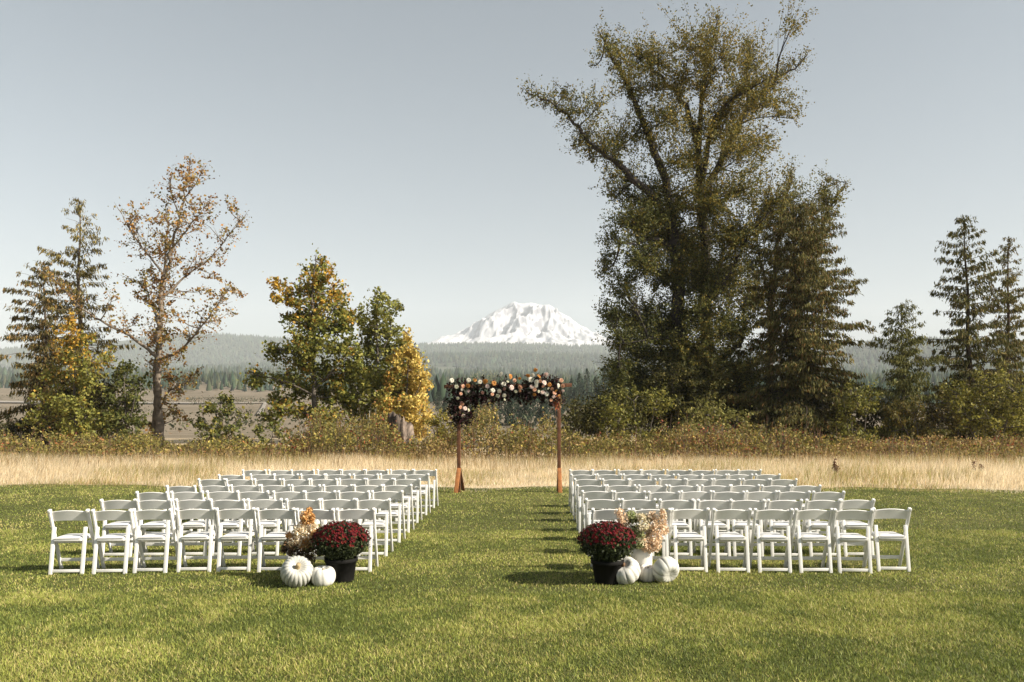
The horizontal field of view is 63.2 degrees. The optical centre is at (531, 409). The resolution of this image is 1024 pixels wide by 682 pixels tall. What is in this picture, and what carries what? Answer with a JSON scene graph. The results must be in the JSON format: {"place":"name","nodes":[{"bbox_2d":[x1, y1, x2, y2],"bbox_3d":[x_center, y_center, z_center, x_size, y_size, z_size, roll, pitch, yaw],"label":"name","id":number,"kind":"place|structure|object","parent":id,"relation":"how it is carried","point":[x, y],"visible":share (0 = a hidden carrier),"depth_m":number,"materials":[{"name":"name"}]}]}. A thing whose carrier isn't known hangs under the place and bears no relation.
{"place":"outdoors","nodes":[
{"label":"outdoors","id":0,"kind":"place"},
{"bbox_2d":[1,337,839,367],"bbox_3d":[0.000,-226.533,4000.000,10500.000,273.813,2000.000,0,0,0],"label":"forested ridge","id":1,"kind":"structure","parent":0,"point":[185,353],"depth_m":3749.53,"materials":[{"name":"green plant"}]},
{"bbox_2d":[282,357,649,373],"bbox_3d":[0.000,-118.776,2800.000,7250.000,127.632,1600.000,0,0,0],"label":"wooded hill","id":2,"kind":"structure","parent":0,"point":[442,366],"depth_m":2557.51,"materials":[{"name":"green plant"}]},
{"bbox_2d":[0,382,1000,437],"bbox_3d":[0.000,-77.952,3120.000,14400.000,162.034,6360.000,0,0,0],"label":"ground","id":3,"kind":"structure","parent":0,"point":[187,408],"depth_m":260.07,"materials":[{"name":"plant"}]},
{"bbox_2d":[0,393,986,436],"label":"valley scrub","id":4,"kind":"object","parent":3,"relation":"on","point":[244,423],"visible":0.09,"depth_m":139.63,"materials":[{"name":"green plant"}]},
{"bbox_2d":[0,332,1023,405],"bbox_3d":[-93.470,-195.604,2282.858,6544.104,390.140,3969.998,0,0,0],"label":"distant forest","id":5,"kind":"object","parent":3,"relation":"on","point":[214,374],"visible":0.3,"depth_m":2463.81,"materials":[{"name":"green plant"}]},
{"bbox_2d":[0,484,1023,681],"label":"lawn","id":6,"kind":"structure","parent":0,"point":[537,525],"depth_m":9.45,"materials":[{"name":"plant"}]},
{"bbox_2d":[47,509,99,574],"bbox_3d":[-5.748,1.642,10.443,0.494,0.808,0.404,0,0,-4],"label":"folding chair","id":7,"kind":"object","parent":6,"relation":"on","point":[65,515],"visible":0.95,"depth_m":10.34,"materials":[{"name":"white plastic"}]},
{"bbox_2d":[90,509,141,573],"bbox_3d":[-5.222,1.642,10.463,0.494,0.808,0.404,0,0,-4],"label":"folding chair","id":8,"kind":"object","parent":6,"relation":"on","point":[113,515],"visible":0.94,"depth_m":10.35,"materials":[{"name":"white plastic"}]},
{"bbox_2d":[99,499,143,556],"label":"folding chair","id":9,"kind":"object","parent":6,"relation":"on","point":[116,504],"visible":0.76,"depth_m":11.51,"materials":[{"name":"white plastic"}]},
{"bbox_2d":[135,491,171,542],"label":"folding chair","id":10,"kind":"object","parent":6,"relation":"on","point":[151,496],"visible":0.38,"depth_m":12.60,"materials":[{"name":"white plastic"}]},
{"bbox_2d":[135,498,176,554],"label":"folding chair","id":11,"kind":"object","parent":6,"relation":"on","point":[154,504],"visible":0.66,"depth_m":11.53,"materials":[{"name":"white plastic"}]},
{"bbox_2d":[132,508,181,572],"bbox_3d":[-4.743,1.642,10.522,0.494,0.808,0.404,0,0,-1],"label":"folding chair","id":12,"kind":"object","parent":6,"relation":"on","point":[154,514],"visible":0.94,"depth_m":10.41,"materials":[{"name":"white plastic"}]},
{"bbox_2d":[170,490,204,542],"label":"folding chair","id":13,"kind":"object","parent":6,"relation":"on","point":[189,495],"visible":0.39,"depth_m":12.65,"materials":[{"name":"white plastic"}]},
{"bbox_2d":[174,498,216,555],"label":"folding chair","id":14,"kind":"object","parent":6,"relation":"on","point":[195,504],"visible":0.69,"depth_m":11.56,"materials":[{"name":"white plastic"}]},
{"bbox_2d":[175,507,221,572],"bbox_3d":[-4.228,1.642,10.582,0.494,0.808,0.404,0,0,-4],"label":"folding chair","id":15,"kind":"object","parent":6,"relation":"on","point":[196,514],"visible":0.94,"depth_m":10.47,"materials":[{"name":"white plastic"}]},
{"bbox_2d":[205,490,237,542],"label":"folding chair","id":16,"kind":"object","parent":6,"relation":"on","point":[222,495],"visible":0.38,"depth_m":12.71,"materials":[{"name":"white plastic"}]},
{"bbox_2d":[209,498,248,555],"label":"folding chair","id":17,"kind":"object","parent":6,"relation":"on","point":[229,504],"visible":0.69,"depth_m":11.53,"materials":[{"name":"white plastic"}]},
{"bbox_2d":[215,507,258,571],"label":"folding chair","id":18,"kind":"object","parent":6,"relation":"on","point":[236,514],"visible":0.98,"depth_m":10.49,"materials":[{"name":"white plastic"}]},
{"bbox_2d":[236,490,272,542],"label":"folding chair","id":19,"kind":"object","parent":6,"relation":"on","point":[253,495],"visible":0.43,"depth_m":12.70,"materials":[{"name":"white plastic"}]},
{"bbox_2d":[246,498,284,555],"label":"folding chair","id":20,"kind":"object","parent":6,"relation":"on","point":[268,503],"visible":0.66,"depth_m":11.59,"materials":[{"name":"white plastic"}]},
{"bbox_2d":[255,507,297,571],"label":"folding chair","id":21,"kind":"object","parent":6,"relation":"on","point":[275,514],"visible":0.86,"depth_m":10.48,"materials":[{"name":"white plastic"}]},
{"bbox_2d":[280,555,312,587],"bbox_3d":[-2.696,1.871,9.576,0.371,0.362,0.358,0,0,0],"label":"white pumpkin","id":22,"kind":"object","parent":6,"relation":"on","point":[296,571],"visible":1,"depth_m":9.47,"materials":[{"name":"white food"}]},
{"bbox_2d":[280,507,323,564],"bbox_3d":[-2.737,1.611,9.982,0.538,0.862,0.272,0,0,0],"label":"dried flower bouquet","id":23,"kind":"object","parent":6,"relation":"on","point":[291,543],"visible":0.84,"depth_m":9.96,"materials":[{"name":"beige plant"}]},
{"bbox_2d":[285,498,322,555],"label":"folding chair","id":24,"kind":"object","parent":6,"relation":"on","point":[304,504],"visible":0.42,"depth_m":11.57,"materials":[{"name":"white plastic"}]},
{"bbox_2d":[295,508,335,568],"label":"folding chair","id":25,"kind":"object","parent":6,"relation":"on","point":[324,514],"visible":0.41,"depth_m":10.44,"materials":[{"name":"white plastic"}]},
{"bbox_2d":[311,565,335,586],"bbox_3d":[-2.413,1.938,9.646,0.280,0.228,0.283,0,0,0],"label":"white pumpkin","id":26,"kind":"object","parent":6,"relation":"on","point":[323,575],"visible":0.98,"depth_m":9.54,"materials":[{"name":"white food"}]},
{"bbox_2d":[320,498,356,555],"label":"folding chair","id":27,"kind":"object","parent":6,"relation":"on","point":[337,503],"visible":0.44,"depth_m":11.60,"materials":[{"name":"white plastic"}]},
{"bbox_2d":[324,555,357,582],"bbox_3d":[-2.252,1.899,9.859,0.392,0.282,0.392,0,0,0],"label":"flower pot","id":28,"kind":"object","parent":6,"relation":"on","point":[344,571],"visible":0.77,"depth_m":9.71,"materials":[{"name":"plastic"}]},
{"bbox_2d":[310,519,371,559],"bbox_3d":[-2.251,1.558,9.848,0.722,0.515,0.729,0,0,0],"label":"chrysanthemum plant","id":29,"kind":"object","parent":28,"relation":"on","point":[342,540],"visible":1,"depth_m":9.69,"materials":[{"name":"red plant"}]},
{"bbox_2d":[337,490,372,538],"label":"folding chair","id":30,"kind":"object","parent":6,"relation":"on","point":[351,495],"visible":0.38,"depth_m":12.69,"materials":[{"name":"white plastic"}]},
{"bbox_2d":[336,507,377,571],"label":"folding chair","id":31,"kind":"object","parent":6,"relation":"on","point":[355,514],"visible":0.59,"depth_m":10.47,"materials":[{"name":"white plastic"}]},
{"bbox_2d":[355,498,392,556],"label":"folding chair","id":32,"kind":"object","parent":6,"relation":"on","point":[375,504],"visible":0.76,"depth_m":11.58,"materials":[{"name":"white plastic"}]},
{"bbox_2d":[371,490,405,542],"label":"folding chair","id":33,"kind":"object","parent":6,"relation":"on","point":[383,495],"visible":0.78,"depth_m":12.74,"materials":[{"name":"white plastic"}]},
{"bbox_2d":[383,484,413,532],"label":"folding chair","id":34,"kind":"object","parent":6,"relation":"on","point":[399,488],"visible":0.7,"depth_m":13.78,"materials":[{"name":"white plastic"}]},
{"bbox_2d":[393,478,421,522],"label":"folding chair","id":35,"kind":"object","parent":6,"relation":"on","point":[413,482],"visible":0.77,"depth_m":14.96,"materials":[{"name":"white plastic"}]},
{"bbox_2d":[404,473,430,514],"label":"folding chair","id":36,"kind":"object","parent":6,"relation":"on","point":[423,478],"visible":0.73,"depth_m":16.07,"materials":[{"name":"white plastic"}]},
{"bbox_2d":[413,469,437,507],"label":"folding chair","id":37,"kind":"object","parent":6,"relation":"on","point":[431,473],"visible":0.77,"depth_m":17.23,"materials":[{"name":"white plastic"}]},
{"bbox_2d":[444,383,571,492],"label":"wedding arch","id":38,"kind":"structure","parent":6,"relation":"on","point":[459,485],"depth_m":20.36,"materials":[{"name":"brown wood"}]},
{"bbox_2d":[443,368,566,428],"bbox_3d":[-0.657,-0.256,20.335,3.075,1.513,0.689,0,0,0],"label":"flower garland","id":39,"kind":"object","parent":38,"relation":"attached to","point":[503,391],"visible":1,"depth_m":20.21,"materials":[{"name":"multicoloured plant"}]},
{"bbox_2d":[576,484,605,532],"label":"folding chair","id":40,"kind":"object","parent":6,"relation":"on","point":[588,488],"visible":0.52,"depth_m":13.70,"materials":[{"name":"white plastic"}]},
{"bbox_2d":[581,490,612,531],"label":"folding chair","id":41,"kind":"object","parent":6,"relation":"on","point":[590,495],"visible":0.42,"depth_m":12.75,"materials":[{"name":"white plastic"}]},
{"bbox_2d":[585,498,620,528],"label":"folding chair","id":42,"kind":"object","parent":6,"relation":"on","point":[604,503],"visible":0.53,"depth_m":11.60,"materials":[{"name":"white plastic"}]},
{"bbox_2d":[591,558,623,584],"bbox_3d":[0.892,1.899,9.750,0.392,0.282,0.392,0,0,0],"label":"flower pot","id":43,"kind":"object","parent":6,"relation":"on","point":[605,573],"visible":0.72,"depth_m":9.60,"materials":[{"name":"plastic"}]},
{"bbox_2d":[576,520,638,561],"bbox_3d":[0.893,1.560,9.747,0.725,0.509,0.724,0,0,0],"label":"chrysanthemum plant","id":44,"kind":"object","parent":43,"relation":"on","point":[611,541],"visible":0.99,"depth_m":9.58,"materials":[{"name":"red plant"}]},
{"bbox_2d":[591,508,630,566],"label":"folding chair","id":45,"kind":"object","parent":6,"relation":"on","point":[603,514],"visible":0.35,"depth_m":10.44,"materials":[{"name":"white plastic"}]},
{"bbox_2d":[615,557,640,584],"bbox_3d":[1.102,1.893,9.741,0.352,0.319,0.344,0,0,0],"label":"white pumpkin","id":46,"kind":"object","parent":6,"relation":"on","point":[629,571],"visible":0.78,"depth_m":9.62,"materials":[{"name":"white food"}]},
{"bbox_2d":[621,498,656,555],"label":"folding chair","id":47,"kind":"object","parent":6,"relation":"on","point":[639,504],"visible":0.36,"depth_m":11.58,"materials":[{"name":"white plastic"}]},
{"bbox_2d":[632,542,653,579],"bbox_3d":[1.341,1.812,10.020,0.237,0.455,0.237,0,0,-31],"label":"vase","id":48,"kind":"object","parent":6,"relation":"on","point":[640,557],"visible":0.3,"depth_m":9.92,"materials":[{"name":"ceramic"}]},
{"bbox_2d":[614,507,669,553],"bbox_3d":[1.336,1.450,10.001,0.679,0.552,0.350,0,0,0],"label":"dried flower bouquet","id":49,"kind":"object","parent":48,"relation":"in","point":[643,536],"visible":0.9,"depth_m":9.96,"materials":[{"name":"beige plant"}]},
{"bbox_2d":[631,508,670,559],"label":"folding chair","id":50,"kind":"object","parent":6,"relation":"on","point":[666,539],"visible":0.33,"depth_m":10.45,"materials":[{"name":"white plastic"}]},
{"bbox_2d":[652,556,678,582],"bbox_3d":[1.584,1.892,9.803,0.326,0.320,0.299,0,0,0],"label":"white pumpkin","id":51,"kind":"object","parent":6,"relation":"on","point":[665,568],"visible":1,"depth_m":9.71,"materials":[{"name":"white food"}]},
{"bbox_2d":[656,499,694,555],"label":"folding chair","id":52,"kind":"object","parent":6,"relation":"on","point":[678,504],"visible":0.63,"depth_m":11.52,"materials":[{"name":"white plastic"}]},
{"bbox_2d":[669,507,709,571],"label":"folding chair","id":53,"kind":"object","parent":6,"relation":"on","point":[688,514],"visible":0.85,"depth_m":10.47,"materials":[{"name":"white plastic"}]},
{"bbox_2d":[678,490,711,542],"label":"folding chair","id":54,"kind":"object","parent":6,"relation":"on","point":[696,495],"visible":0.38,"depth_m":12.72,"materials":[{"name":"white plastic"}]},
{"bbox_2d":[693,499,730,555],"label":"folding chair","id":55,"kind":"object","parent":6,"relation":"on","point":[715,504],"visible":0.81,"depth_m":11.50,"materials":[{"name":"white plastic"}]},
{"bbox_2d":[710,490,744,542],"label":"folding chair","id":56,"kind":"object","parent":6,"relation":"on","point":[727,496],"visible":0.41,"depth_m":12.66,"materials":[{"name":"white plastic"}]},
{"bbox_2d":[708,508,751,572],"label":"folding chair","id":57,"kind":"object","parent":6,"relation":"on","point":[730,514],"visible":1,"depth_m":10.44,"materials":[{"name":"white plastic"}]},
{"bbox_2d":[726,499,765,555],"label":"folding chair","id":58,"kind":"object","parent":6,"relation":"on","point":[745,504],"visible":0.56,"depth_m":11.49,"materials":[{"name":"white plastic"}]},
{"bbox_2d":[743,490,777,542],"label":"folding chair","id":59,"kind":"object","parent":6,"relation":"on","point":[760,495],"visible":0.5,"depth_m":12.71,"materials":[{"name":"white plastic"}]},
{"bbox_2d":[749,508,793,572],"bbox_3d":[3.036,1.642,10.531,0.494,0.808,0.404,0,0,1],"label":"folding chair","id":60,"kind":"object","parent":6,"relation":"on","point":[774,514],"visible":0.96,"depth_m":10.42,"materials":[{"name":"white plastic"}]},
{"bbox_2d":[763,499,802,556],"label":"folding chair","id":61,"kind":"object","parent":6,"relation":"on","point":[780,504],"visible":0.81,"depth_m":11.50,"materials":[{"name":"white plastic"}]},
{"bbox_2d":[775,490,810,542],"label":"folding chair","id":62,"kind":"object","parent":6,"relation":"on","point":[793,495],"visible":0.4,"depth_m":12.69,"materials":[{"name":"white plastic"}]},
{"bbox_2d":[787,508,832,572],"bbox_3d":[3.534,1.642,10.531,0.494,0.808,0.404,0,0,-2],"label":"folding chair","id":63,"kind":"object","parent":6,"relation":"on","point":[810,514],"visible":0.97,"depth_m":10.42,"materials":[{"name":"white plastic"}]},
{"bbox_2d":[801,499,841,555],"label":"folding chair","id":64,"kind":"object","parent":6,"relation":"on","point":[819,504],"visible":0.67,"depth_m":11.51,"materials":[{"name":"white plastic"}]},
{"bbox_2d":[811,490,844,542],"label":"folding chair","id":65,"kind":"object","parent":6,"relation":"on","point":[827,496],"visible":0.32,"depth_m":12.66,"materials":[{"name":"white plastic"}]},
{"bbox_2d":[826,508,873,573],"bbox_3d":[4.027,1.642,10.502,0.494,0.808,0.404,0,0,3],"label":"folding chair","id":66,"kind":"object","parent":6,"relation":"on","point":[851,515],"visible":0.96,"depth_m":10.39,"materials":[{"name":"white plastic"}]},
{"bbox_2d":[834,498,875,556],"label":"folding chair","id":67,"kind":"object","parent":6,"relation":"on","point":[856,504],"visible":0.76,"depth_m":11.54,"materials":[{"name":"white plastic"}]},
{"bbox_2d":[866,507,911,571],"bbox_3d":[4.550,1.642,10.618,0.494,0.808,0.404,0,0,1],"label":"folding chair","id":68,"kind":"object","parent":6,"relation":"on","point":[889,514],"visible":0.82,"depth_m":10.51,"materials":[{"name":"white plastic"}]},
{"bbox_2d":[0,438,1023,493],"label":"meadow","id":69,"kind":"structure","parent":0,"point":[276,440],"depth_m":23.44,"materials":[{"name":"plant"}]},
{"bbox_2d":[0,414,55,449],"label":"dark shrub","id":70,"kind":"object","parent":69,"relation":"on","point":[12,428],"visible":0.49,"depth_m":39.45,"materials":[{"name":"green plant"}]},
{"bbox_2d":[0,260,103,447],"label":"cedar tree","id":71,"kind":"object","parent":69,"relation":"on","point":[43,351],"visible":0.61,"depth_m":40.67,"materials":[{"name":"green plant"}]},
{"bbox_2d":[15,311,120,442],"bbox_3d":[-21.356,-1.229,39.055,4.043,6.554,3.298,0,0,19],"label":"yellow green maple","id":72,"kind":"object","parent":69,"relation":"on","point":[75,409],"visible":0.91,"depth_m":38.60,"materials":[{"name":"green plant"}]},
{"bbox_2d":[9,197,151,429],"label":"cedar tree","id":73,"kind":"object","parent":69,"relation":"on","point":[79,275],"visible":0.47,"depth_m":42.89,"materials":[{"name":"green plant"}]},
{"bbox_2d":[49,371,147,442],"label":"dark shrub","id":74,"kind":"object","parent":69,"relation":"on","point":[97,396],"visible":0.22,"depth_m":42.03,"materials":[{"name":"green plant"}]},
{"bbox_2d":[88,358,154,443],"bbox_3d":[-19.413,-0.272,39.966,2.620,4.736,3.188,0,0,0],"label":"dark shrub","id":75,"kind":"object","parent":69,"relation":"on","point":[118,375],"visible":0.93,"depth_m":39.85,"materials":[{"name":"green plant"}]},
{"bbox_2d":[40,153,253,449],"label":"autumn maple","id":76,"kind":"object","parent":69,"relation":"on","point":[158,413],"visible":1,"depth_m":41.77,"materials":[{"name":"brown plant"}]},
{"bbox_2d":[186,391,252,445],"bbox_3d":[-14.241,0.586,38.033,2.801,2.929,2.250,0,0,0],"label":"leafy shrub","id":77,"kind":"object","parent":69,"relation":"on","point":[214,432],"visible":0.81,"depth_m":37.79,"materials":[{"name":"green plant"}]},
{"bbox_2d":[246,416,290,446],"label":"leafy shrub","id":78,"kind":"object","parent":69,"relation":"on","point":[258,428],"visible":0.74,"depth_m":36.74,"materials":[{"name":"green plant"}]},
{"bbox_2d":[232,243,370,450],"bbox_3d":[-10.834,-2.962,39.933,6.035,10.048,4.569,0,0,0],"label":"maple tree","id":79,"kind":"object","parent":69,"relation":"on","point":[315,322],"visible":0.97,"depth_m":39.64,"materials":[{"name":"green plant"}]},
{"bbox_2d":[337,286,425,446],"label":"maple tree","id":80,"kind":"object","parent":69,"relation":"on","point":[370,383],"visible":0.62,"depth_m":40.62,"materials":[{"name":"green plant"}]},
{"bbox_2d":[366,411,414,457],"bbox_3d":[-5.662,1.061,35.041,2.479,2.004,1.635,0,0,0],"label":"tree stump","id":81,"kind":"object","parent":69,"relation":"on","point":[406,427],"visible":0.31,"depth_m":34.60,"materials":[{"name":"beige wood"}]},
{"bbox_2d":[367,327,433,443],"bbox_3d":[-6.054,-0.889,39.524,3.049,5.934,3.418,0,0,0],"label":"maple tree","id":82,"kind":"object","parent":69,"relation":"on","point":[418,388],"visible":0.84,"depth_m":39.15,"materials":[{"name":"yellow plant"}]},
{"bbox_2d":[422,407,462,444],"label":"leafy shrub","id":83,"kind":"object","parent":69,"relation":"on","point":[436,422],"visible":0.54,"depth_m":37.29,"materials":[{"name":"green plant"}]},
{"bbox_2d":[0,391,1023,462],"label":"bramble thicket","id":84,"kind":"object","parent":69,"relation":"on","point":[792,442],"visible":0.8,"depth_m":31.47,"materials":[{"name":"green plant"}]},
{"bbox_2d":[561,394,607,438],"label":"dark shrub","id":85,"kind":"object","parent":69,"relation":"on","point":[577,415],"visible":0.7,"depth_m":40.77,"materials":[{"name":"green plant"}]},
{"bbox_2d":[575,381,651,448],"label":"dark shrub","id":86,"kind":"object","parent":69,"relation":"on","point":[604,406],"visible":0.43,"depth_m":40.92,"materials":[{"name":"green plant"}]},
{"bbox_2d":[596,377,676,446],"bbox_3d":[4.949,0.314,38.583,3.769,3.475,3.693,0,0,0],"label":"leafy shrub","id":87,"kind":"object","parent":69,"relation":"on","point":[614,409],"visible":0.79,"depth_m":38.40,"materials":[{"name":"green plant"}]},
{"bbox_2d":[516,0,818,446],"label":"cottonwood tree","id":88,"kind":"object","parent":69,"relation":"on","point":[691,259],"visible":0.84,"depth_m":43.42,"materials":[{"name":"green plant"}]},
{"bbox_2d":[637,348,735,448],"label":"dark shrub","id":89,"kind":"object","parent":69,"relation":"on","point":[703,383],"visible":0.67,"depth_m":41.81,"materials":[{"name":"green plant"}]},
{"bbox_2d":[672,392,765,452],"bbox_3d":[8.518,0.610,38.136,4.108,2.858,3.279,0,0,0],"label":"leafy shrub","id":90,"kind":"object","parent":69,"relation":"on","point":[702,416],"visible":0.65,"depth_m":37.90,"materials":[{"name":"green plant"}]},
{"bbox_2d":[714,367,797,439],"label":"dark shrub","id":91,"kind":"object","parent":69,"relation":"on","point":[737,392],"visible":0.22,"depth_m":43.41,"materials":[{"name":"green plant"}]},
{"bbox_2d":[719,155,853,410],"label":"poplar tree","id":92,"kind":"object","parent":69,"relation":"on","point":[823,193],"visible":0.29,"depth_m":48.13,"materials":[{"name":"green plant"}]},
{"bbox_2d":[716,197,882,449],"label":"cedar tree","id":93,"kind":"object","parent":69,"relation":"on","point":[799,367],"visible":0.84,"depth_m":42.16,"materials":[{"name":"green plant"}]},
{"bbox_2d":[777,388,866,441],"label":"dark shrub","id":94,"kind":"object","parent":69,"relation":"on","point":[824,406],"visible":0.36,"depth_m":41.12,"materials":[{"name":"green plant"}]},
{"bbox_2d":[827,376,883,449],"bbox_3d":[15.056,0.232,38.493,2.539,3.600,3.376,0,0,0],"label":"leafy shrub","id":95,"kind":"object","parent":69,"relation":"on","point":[854,400],"visible":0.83,"depth_m":38.15,"materials":[{"name":"green plant"}]},
{"bbox_2d":[847,393,911,444],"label":"dark shrub","id":96,"kind":"object","parent":69,"relation":"on","point":[869,420],"visible":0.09,"depth_m":42.06,"materials":[{"name":"green plant"}]},
{"bbox_2d":[858,299,955,446],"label":"cedar tree","id":97,"kind":"object","parent":69,"relation":"on","point":[907,391],"visible":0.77,"depth_m":40.69,"materials":[{"name":"green plant"}]},
{"bbox_2d":[870,387,965,451],"bbox_3d":[18.254,0.512,39.015,3.806,3.115,3.546,0,0,0],"label":"leafy shrub","id":98,"kind":"object","parent":69,"relation":"on","point":[913,413],"visible":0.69,"depth_m":38.96,"materials":[{"name":"green plant"}]},
{"bbox_2d":[914,376,990,444],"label":"dark shrub","id":99,"kind":"object","parent":69,"relation":"on","point":[932,409],"visible":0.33,"depth_m":41.88,"materials":[{"name":"green plant"}]},
{"bbox_2d":[904,214,1023,441],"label":"cedar tree","id":100,"kind":"object","parent":69,"relation":"on","point":[964,336],"visible":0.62,"depth_m":42.75,"materials":[{"name":"green plant"}]},
{"bbox_2d":[938,361,1023,447],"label":"leafy shrub","id":101,"kind":"object","parent":69,"relation":"on","point":[1004,391],"visible":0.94,"depth_m":37.85,"materials":[{"name":"green plant"}]},
{"bbox_2d":[943,236,1023,440],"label":"cedar tree","id":102,"kind":"object","parent":69,"relation":"on","point":[1007,282],"visible":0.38,"depth_m":45.92,"materials":[{"name":"green plant"}]},
{"bbox_2d":[0,0,1023,349],"label":"sky","id":103,"kind":"structure","parent":0,"point":[395,139],"materials":[{"name":"blue"}]},
{"bbox_2d":[428,302,657,349],"bbox_3d":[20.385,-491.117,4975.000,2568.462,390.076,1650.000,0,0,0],"label":"snow mountain","id":104,"kind":"structure","parent":0,"point":[514,322],"depth_m":4816.39,"materials":[{"name":"white snow"}]},
{"bbox_2d":[820,344,1023,370],"bbox_3d":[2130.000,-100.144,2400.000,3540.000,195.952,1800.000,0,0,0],"label":"blue hill","id":105,"kind":"structure","parent":0,"point":[865,349],"depth_m":2178.52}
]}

